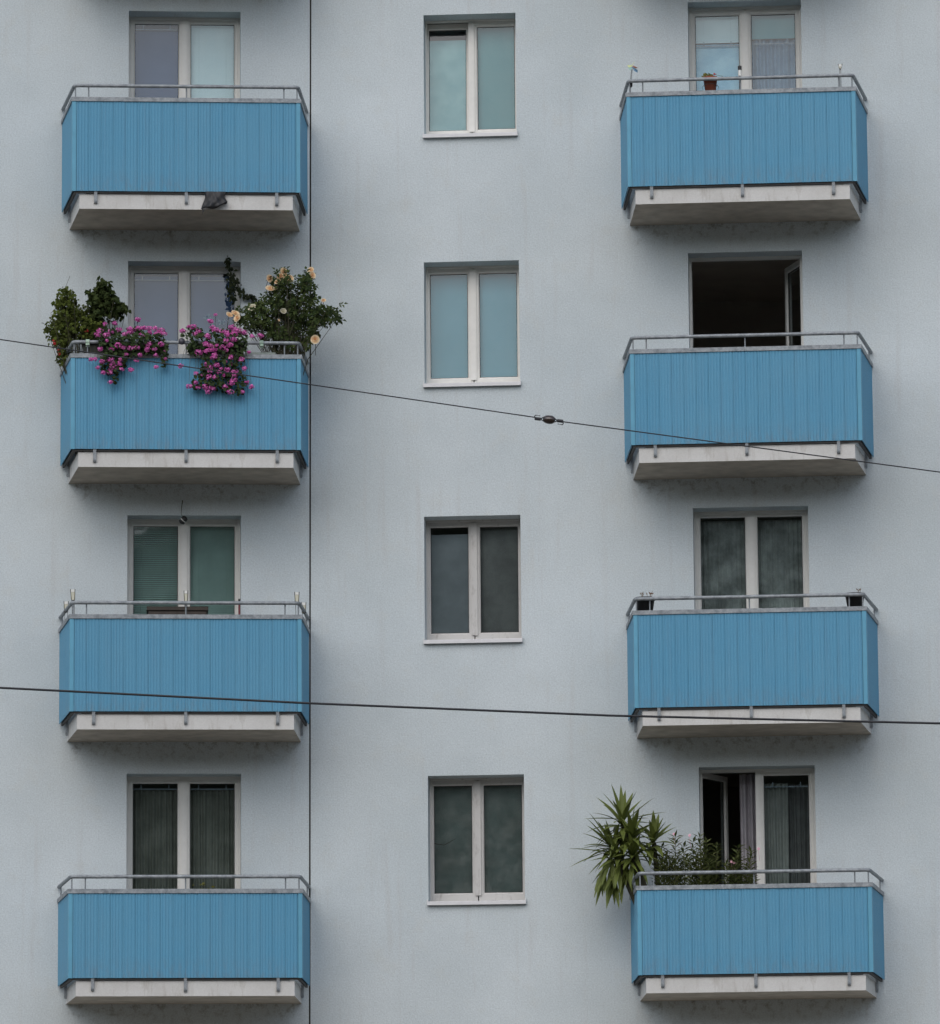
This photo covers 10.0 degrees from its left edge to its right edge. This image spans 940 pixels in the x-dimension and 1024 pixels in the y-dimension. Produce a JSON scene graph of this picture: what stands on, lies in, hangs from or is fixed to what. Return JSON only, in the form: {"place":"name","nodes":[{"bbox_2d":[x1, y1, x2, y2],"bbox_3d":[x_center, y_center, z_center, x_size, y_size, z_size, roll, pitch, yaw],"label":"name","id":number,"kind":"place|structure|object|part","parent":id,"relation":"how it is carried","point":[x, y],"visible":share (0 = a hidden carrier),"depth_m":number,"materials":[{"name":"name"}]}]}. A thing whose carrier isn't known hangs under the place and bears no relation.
{"place":"outdoors","nodes":[
{"label":"outdoors","id":0,"kind":"place"},
{"bbox_2d":[0,687,939,724],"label":"overhead cable","id":1,"kind":"object","parent":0,"point":[464,709],"visible":1,"depth_m":43.56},
{"bbox_2d":[0,339,939,472],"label":"overhead cable","id":2,"kind":"object","parent":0,"point":[548,419],"visible":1,"depth_m":50.06,"materials":[{"name":"black metal"}]},
{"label":"pavement","id":3,"kind":"structure","parent":0,"visible":0},
{"bbox_2d":[0,0,310,1023],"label":"apartment building","id":4,"kind":"structure","parent":3,"relation":"on","point":[132,132],"depth_m":57.74,"materials":[{"name":"paint"}]},
{"bbox_2d":[64,601,68,615],"bbox_3d":[-4.289,1.055,57.309,0.055,0.220,0.016,0,-10,-4],"label":"garden light","id":5,"kind":"object","parent":4,"relation":"on","point":[66,603],"visible":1,"depth_m":57.31,"materials":[{"name":"plastic"}]},
{"bbox_2d":[70,589,74,613],"bbox_3d":[-4.181,0.947,56.847,0.055,0.273,0.016,-2,-10,-4],"label":"garden light","id":6,"kind":"object","parent":4,"relation":"on","point":[72,592],"visible":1,"depth_m":56.85,"materials":[{"name":"plastic"}]},
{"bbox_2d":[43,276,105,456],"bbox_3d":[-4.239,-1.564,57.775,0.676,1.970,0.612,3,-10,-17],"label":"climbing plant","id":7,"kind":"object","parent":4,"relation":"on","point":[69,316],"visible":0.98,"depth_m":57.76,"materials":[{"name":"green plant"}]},
{"bbox_2d":[80,275,131,339],"bbox_3d":[-3.922,-1.562,57.904,0.581,2.006,0.461,0,-10,-4],"label":"climbing plant","id":8,"kind":"object","parent":4,"relation":"on","point":[102,298],"visible":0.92,"depth_m":57.97,"materials":[{"name":"green plant"}]},
{"bbox_2d":[82,339,168,353],"bbox_3d":[-3.666,-1.728,57.397,0.924,0.175,0.253,0,-10,-4],"label":"planter box","id":9,"kind":"object","parent":4,"relation":"attached to","point":[94,349],"visible":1,"depth_m":57.31,"materials":[{"name":"plastic"}]},
{"bbox_2d":[88,317,168,384],"bbox_3d":[-3.624,-1.706,57.294,0.861,0.750,0.308,0,-10,-4],"label":"geranium","id":10,"kind":"object","parent":9,"relation":"in","point":[136,332],"visible":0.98,"depth_m":57.23,"materials":[{"name":"pink plant"}]},
{"bbox_2d":[147,606,207,613],"bbox_3d":[-3.126,1.622,57.630,0.655,1.185,0.350,0,-10,-4],"label":"cabinet","id":11,"kind":"object","parent":4,"relation":"on","point":[171,610],"visible":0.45,"depth_m":57.56,"materials":[{"name":"brown wood"}]},
{"bbox_3d":[-3.270,1.606,57.458,0.300,1.100,0.014,0,-10,-4],"label":"door","id":12,"kind":"part","parent":11,"relation":"part of","materials":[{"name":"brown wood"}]},
{"bbox_3d":[-2.960,1.607,57.479,0.300,1.100,0.014,0,-10,-4],"label":"door","id":13,"kind":"part","parent":11,"relation":"part of","materials":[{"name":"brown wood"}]},
{"bbox_2d":[178,338,184,344],"bbox_3d":[-3.063,-1.814,57.331,0.071,0.072,0.069,0,-10,-4],"label":"ball lamp","id":14,"kind":"object","parent":4,"relation":"attached to","point":[181,341],"visible":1,"depth_m":57.31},
{"bbox_2d":[179,500,187,523],"bbox_3d":[-3.093,-0.001,58.063,0.084,0.278,0.120,7,-12,-38],"label":"hanging lamp","id":15,"kind":"object","parent":4,"relation":"hanging from","point":[183,519],"visible":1,"depth_m":58.02,"materials":[{"name":"black plastic"}]},
{"bbox_2d":[127,519,239,614],"bbox_3d":[-3.090,1.180,58.242,1.281,2.275,0.128,0,-10,-4],"label":"window","id":16,"kind":"structure","parent":4,"relation":"in","point":[207,551],"depth_m":58.37,"materials":[{"name":"grey glass"}]},
{"bbox_2d":[126,777,240,888],"bbox_3d":[-3.071,3.945,57.799,1.281,2.275,0.198,0,-10,-4],"label":"window","id":17,"kind":"structure","parent":4,"relation":"in","point":[184,830],"depth_m":57.92,"materials":[{"name":"white plastic"}]},
{"bbox_2d":[128,266,239,353],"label":"window","id":18,"kind":"structure","parent":4,"relation":"in","point":[170,303],"depth_m":58.87,"materials":[{"name":"grey glass"}]},
{"bbox_2d":[129,17,239,97],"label":"window","id":19,"kind":"structure","parent":4,"relation":"in","point":[202,51],"depth_m":59.34,"materials":[{"name":"grey glass"}]},
{"bbox_2d":[184,591,187,600],"bbox_3d":[-2.997,0.958,56.926,0.049,0.260,0.016,0,-10,-4],"label":"garden light","id":20,"kind":"object","parent":4,"relation":"on","point":[185,595],"visible":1,"depth_m":56.93,"materials":[{"name":"plastic"}]},
{"bbox_2d":[201,191,226,213],"bbox_3d":[-2.732,-3.304,57.624,0.283,0.251,0.095,0,-10,-4],"label":"plastic bag","id":21,"kind":"object","parent":4,"relation":"hanging from","point":[213,200],"visible":1,"depth_m":57.63,"materials":[{"name":"grey plastic"}]},
{"bbox_2d":[187,344,243,353],"bbox_3d":[-2.705,-1.710,57.485,0.609,0.155,0.201,0,-10,-4],"label":"planter box","id":22,"kind":"object","parent":4,"relation":"attached to","point":[217,351],"visible":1,"depth_m":57.40,"materials":[{"name":"plastic"}]},
{"bbox_2d":[177,313,263,395],"bbox_3d":[-2.648,-1.670,57.331,0.924,0.916,0.314,0,-10,-4],"label":"geranium","id":23,"kind":"object","parent":4,"relation":"hanging from","point":[225,347],"visible":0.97,"depth_m":57.27,"materials":[{"name":"pink plant"}]},
{"bbox_2d":[224,256,262,311],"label":"hanging vine","id":24,"kind":"object","parent":4,"relation":"hanging from","point":[232,288],"visible":0.9,"depth_m":58.53,"materials":[{"name":"green plant"}]},
{"bbox_2d":[245,340,275,353],"bbox_3d":[-2.236,-1.673,57.515,0.325,0.265,0.313,0,-10,-4],"label":"planter box","id":25,"kind":"object","parent":4,"relation":"hanging from","point":[261,343],"visible":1,"depth_m":57.46,"materials":[{"name":"plastic"}]},
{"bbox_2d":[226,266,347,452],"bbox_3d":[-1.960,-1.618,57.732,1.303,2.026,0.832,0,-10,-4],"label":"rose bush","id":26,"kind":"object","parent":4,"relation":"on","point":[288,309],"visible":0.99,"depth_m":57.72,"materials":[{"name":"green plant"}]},
{"bbox_2d":[294,592,298,612],"bbox_3d":[-1.828,0.967,57.004,0.055,0.250,0.016,0,-10,-4],"label":"garden light","id":27,"kind":"object","parent":4,"relation":"on","point":[296,594],"visible":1,"depth_m":57.01,"materials":[{"name":"plastic"}]},
{"bbox_2d":[309,0,939,1023],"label":"apartment building","id":28,"kind":"structure","parent":3,"relation":"on","point":[535,208],"depth_m":57.85,"materials":[{"name":"paint"}]},
{"bbox_2d":[423,19,517,138],"bbox_3d":[0.012,-4.748,59.095,1.070,1.419,0.457,-1,-10,4],"label":"window","id":29,"kind":"structure","parent":28,"relation":"in","point":[471,82],"depth_m":59.25,"materials":[{"name":"glass"}]},
{"bbox_2d":[423,265,520,387],"bbox_3d":[0.031,-2.025,58.599,1.094,1.419,0.408,-1,-10,4],"label":"window","id":30,"kind":"structure","parent":28,"relation":"in","point":[473,331],"depth_m":58.79,"materials":[{"name":"glass"}]},
{"bbox_2d":[423,519,522,643],"bbox_3d":[0.041,0.736,58.122,1.100,1.419,0.408,-1,-10,4],"label":"window","id":31,"kind":"structure","parent":28,"relation":"in","point":[473,579],"depth_m":58.29,"materials":[{"name":"white wood"}]},
{"bbox_2d":[427,777,525,905],"bbox_3d":[0.079,3.505,57.642,1.090,1.419,0.408,-1,-10,4],"label":"window","id":32,"kind":"structure","parent":28,"relation":"in","point":[477,838],"depth_m":57.82,"materials":[{"name":"white wood"}]},
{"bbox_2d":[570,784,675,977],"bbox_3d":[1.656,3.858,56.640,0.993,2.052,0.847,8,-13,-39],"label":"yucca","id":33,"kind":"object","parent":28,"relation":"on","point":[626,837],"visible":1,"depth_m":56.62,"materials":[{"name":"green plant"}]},
{"bbox_2d":[627,63,637,91],"bbox_3d":[1.742,-4.650,57.705,0.117,0.350,0.048,-2,-10,8],"label":"pinwheel","id":34,"kind":"object","parent":28,"relation":"on","point":[630,67],"visible":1,"depth_m":57.70,"materials":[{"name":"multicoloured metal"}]},
{"bbox_2d":[637,591,654,610],"bbox_3d":[1.835,0.961,56.828,0.222,0.253,0.248,-9,-13,42],"label":"flower pot","id":35,"kind":"object","parent":28,"relation":"attached to","point":[642,605],"visible":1,"depth_m":56.76,"materials":[{"name":"black plastic"}]},
{"bbox_2d":[651,830,692,885],"bbox_3d":[2.119,4.113,56.599,0.479,1.528,0.378,-1,-10,4],"label":"oleander","id":36,"kind":"object","parent":28,"relation":"on","point":[663,861],"visible":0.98,"depth_m":56.61,"materials":[{"name":"green plant"}]},
{"bbox_2d":[682,832,723,884],"bbox_3d":[2.459,4.117,56.589,0.482,1.513,0.415,-1,-10,4],"label":"oleander","id":37,"kind":"object","parent":28,"relation":"on","point":[703,879],"visible":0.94,"depth_m":56.61,"materials":[{"name":"green plant"}]},
{"bbox_2d":[702,73,722,89],"bbox_3d":[2.583,-4.598,57.673,0.165,0.212,0.207,7,-12,-37],"label":"flower pot","id":38,"kind":"object","parent":28,"relation":"on","point":[709,85],"visible":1,"depth_m":57.64,"materials":[{"name":"ceramic"}]},
{"bbox_2d":[719,844,759,883],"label":"oleander","id":39,"kind":"object","parent":28,"relation":"on","point":[739,877],"visible":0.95,"depth_m":56.54,"materials":[{"name":"green plant"}]},
{"bbox_2d":[738,66,741,88],"bbox_3d":[2.885,-4.630,57.672,0.042,0.281,0.042,-1,-10,4],"label":"garden light","id":40,"kind":"object","parent":28,"relation":"on","point":[739,70],"visible":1,"depth_m":57.67,"materials":[{"name":"white plastic"}]},
{"bbox_2d":[688,5,801,90],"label":"window","id":41,"kind":"structure","parent":28,"relation":"in","point":[730,25],"depth_m":59.10,"materials":[{"name":"grey glass"}]},
{"bbox_2d":[689,255,803,347],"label":"window","id":42,"kind":"structure","parent":28,"relation":"in","point":[797,265],"depth_m":58.63,"materials":[{"name":"white plastic"}]},
{"bbox_2d":[694,510,809,608],"bbox_3d":[3.040,1.104,58.008,1.292,2.297,0.181,-1,-10,4],"label":"window","id":43,"kind":"structure","parent":28,"relation":"in","point":[750,556],"depth_m":58.15,"materials":[{"name":"grey glass"}]},
{"bbox_2d":[699,768,816,883],"bbox_3d":[3.085,3.899,57.742,1.320,2.297,0.605,-1,-10,4],"label":"window","id":44,"kind":"structure","parent":28,"relation":"in","point":[779,819],"depth_m":57.71,"materials":[{"name":"white plastic"}]},
{"bbox_2d":[846,588,863,605],"bbox_3d":[4.050,0.917,56.664,0.222,0.248,0.248,6,-12,-33],"label":"flower pot","id":45,"kind":"object","parent":28,"relation":"attached to","point":[856,601],"visible":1,"depth_m":56.59,"materials":[{"name":"black plastic"}]}
]}

